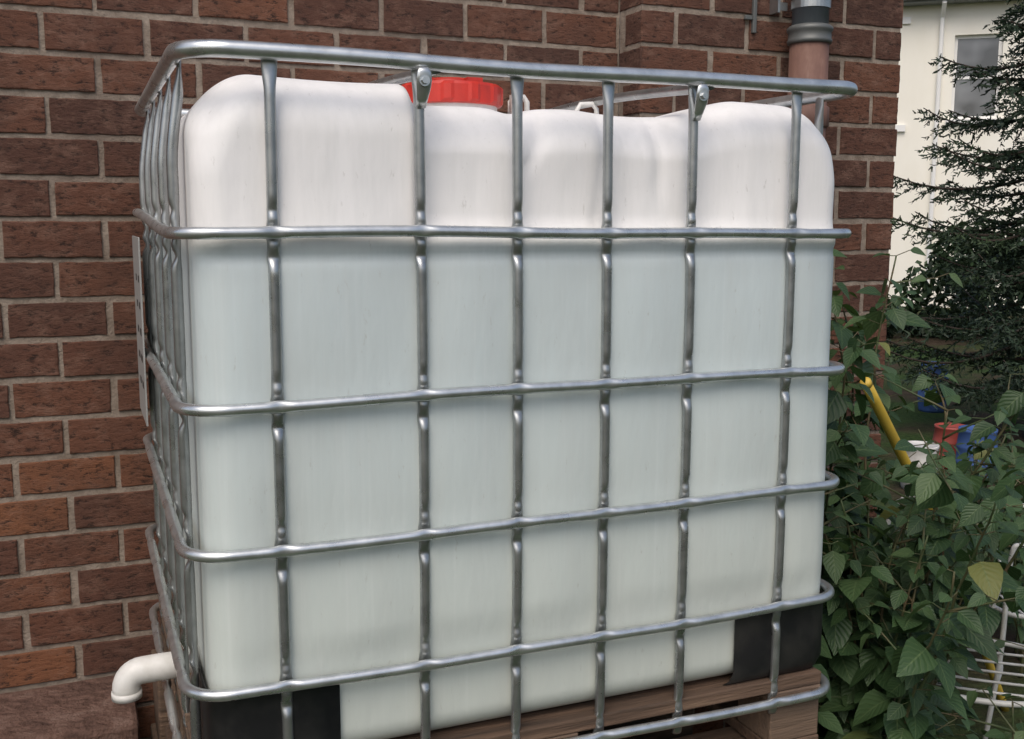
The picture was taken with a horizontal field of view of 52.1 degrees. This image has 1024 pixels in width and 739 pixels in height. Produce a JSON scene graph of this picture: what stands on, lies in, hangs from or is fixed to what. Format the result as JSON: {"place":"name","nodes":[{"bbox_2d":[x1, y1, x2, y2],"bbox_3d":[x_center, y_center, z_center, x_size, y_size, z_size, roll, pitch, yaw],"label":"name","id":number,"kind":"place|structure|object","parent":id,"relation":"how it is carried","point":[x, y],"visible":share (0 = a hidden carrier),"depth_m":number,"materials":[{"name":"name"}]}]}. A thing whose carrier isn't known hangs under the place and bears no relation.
{"place":"outdoors","nodes":[
{"label":"outdoors","id":0,"kind":"place"},
{"bbox_2d":[878,306,1023,738],"bbox_3d":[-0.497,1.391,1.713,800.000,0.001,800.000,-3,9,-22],"label":"ground","id":1,"kind":"structure","parent":0,"point":[909,425],"depth_m":8.20,"materials":[{"name":"green plant"}]},
{"bbox_2d":[0,675,139,738],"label":"stone blocks","id":2,"kind":"structure","parent":1,"relation":"on","point":[86,709],"depth_m":2.39,"materials":[{"name":"red stone"}]},
{"bbox_2d":[150,649,746,738],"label":"timber stand","id":3,"kind":"object","parent":1,"relation":"on","point":[160,728],"visible":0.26,"depth_m":2.43,"materials":[{"name":"brown wood"}]},
{"bbox_2d":[111,39,857,738],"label":"water tank","id":4,"kind":"object","parent":3,"relation":"on","point":[475,413],"visible":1,"depth_m":1.76,"materials":[{"name":"white plastic"}]},
{"bbox_2d":[0,0,903,738],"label":"brick wall","id":5,"kind":"structure","parent":1,"relation":"on","point":[78,592],"depth_m":2.54,"materials":[{"name":"brown brick"}]},
{"bbox_2d":[744,0,832,137],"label":"drainpipe","id":6,"kind":"object","parent":5,"relation":"attached to","point":[809,33],"visible":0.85,"depth_m":2.88,"materials":[{"name":"brown"}]},
{"bbox_2d":[813,247,1023,738],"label":"leafy shrub","id":7,"kind":"object","parent":1,"relation":"on","point":[896,627],"visible":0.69,"depth_m":2.37,"materials":[{"name":"green plant"}]},
{"bbox_2d":[900,441,938,489],"bbox_3d":[2.484,0.593,6.384,0.229,0.280,0.229,-3,9,-22],"label":"plastic bucket","id":8,"kind":"object","parent":1,"relation":"on","point":[919,456],"visible":0.23,"depth_m":6.30,"materials":[{"name":"white plastic"}]},
{"bbox_2d":[918,361,948,412],"bbox_3d":[3.628,0.150,9.021,0.250,0.420,0.250,-3,9,-22],"label":"plastic barrel","id":9,"kind":"object","parent":1,"relation":"on","point":[929,409],"visible":0.21,"depth_m":8.95,"materials":[{"name":"blue plastic"}]},
{"bbox_2d":[859,377,1008,711],"bbox_3d":[1.233,0.584,2.958,0.028,1.274,1.285,7,11,41],"label":"yellow pole","id":10,"kind":"object","parent":1,"relation":"on","point":[879,410],"visible":0.31,"depth_m":2.53,"materials":[{"name":"paint"}]},
{"bbox_2d":[932,422,963,469],"bbox_3d":[2.919,0.510,6.972,0.229,0.280,0.229,-3,9,-22],"label":"plastic bucket","id":11,"kind":"object","parent":1,"relation":"on","point":[951,440],"visible":0.38,"depth_m":6.90,"materials":[{"name":"red plastic"}]},
{"bbox_2d":[875,403,1023,738],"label":"leafy shrub","id":12,"kind":"object","parent":1,"relation":"on","point":[1010,733],"visible":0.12,"depth_m":3.65,"materials":[{"name":"green plant"}]},
{"bbox_2d":[885,216,1023,339],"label":"garden hedge","id":13,"kind":"object","parent":1,"relation":"on","point":[927,289],"visible":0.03,"depth_m":14.49,"materials":[{"name":"green plant"}]},
{"bbox_2d":[885,0,1023,437],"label":"spruce tree","id":14,"kind":"object","parent":1,"relation":"on","point":[991,321],"visible":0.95,"depth_m":7.71,"materials":[{"name":"green plant"}]},
{"bbox_2d":[886,495,1023,707],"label":"garden chair","id":15,"kind":"object","parent":1,"relation":"on","point":[997,703],"visible":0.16,"depth_m":2.78,"materials":[{"name":"white paint"}]},
{"bbox_2d":[956,425,997,475],"bbox_3d":[2.962,0.532,6.675,0.250,0.320,0.250,-3,9,-22],"label":"plastic bucket","id":16,"kind":"object","parent":1,"relation":"on","point":[963,437],"visible":0.3,"depth_m":6.61,"materials":[{"name":"blue plastic"}]},
{"bbox_2d":[947,530,1023,738],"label":"garden chair","id":17,"kind":"object","parent":1,"relation":"on","point":[1005,612],"visible":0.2,"depth_m":3.23,"materials":[{"name":"white paint"}]},
{"bbox_2d":[887,0,1023,307],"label":"walls","id":18,"kind":"structure","parent":0,"point":[918,53],"depth_m":19.56,"materials":[{"name":"white paint"}]},
{"bbox_2d":[895,0,946,298],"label":"band","id":19,"kind":"object","parent":18,"relation":"attached to","point":[901,128],"visible":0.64,"depth_m":19.45,"materials":[{"name":"white paint"}]},
{"bbox_2d":[903,0,1012,6],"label":"gutter","id":20,"kind":"object","parent":18,"relation":"attached to","point":[919,2],"visible":0.11,"depth_m":19.10,"materials":[{"name":"grey paint"}]},
{"bbox_2d":[945,34,1023,225],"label":"window frames","id":21,"kind":"structure","parent":18,"relation":"attached to","point":[968,77],"depth_m":19.35,"materials":[{"name":"white plastic"}]},
{"bbox_2d":[954,38,1023,239],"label":"window glass","id":22,"kind":"object","parent":21,"relation":"in","point":[983,52],"visible":0.17,"depth_m":19.38,"materials":[{"name":"grey glass"}]}
]}

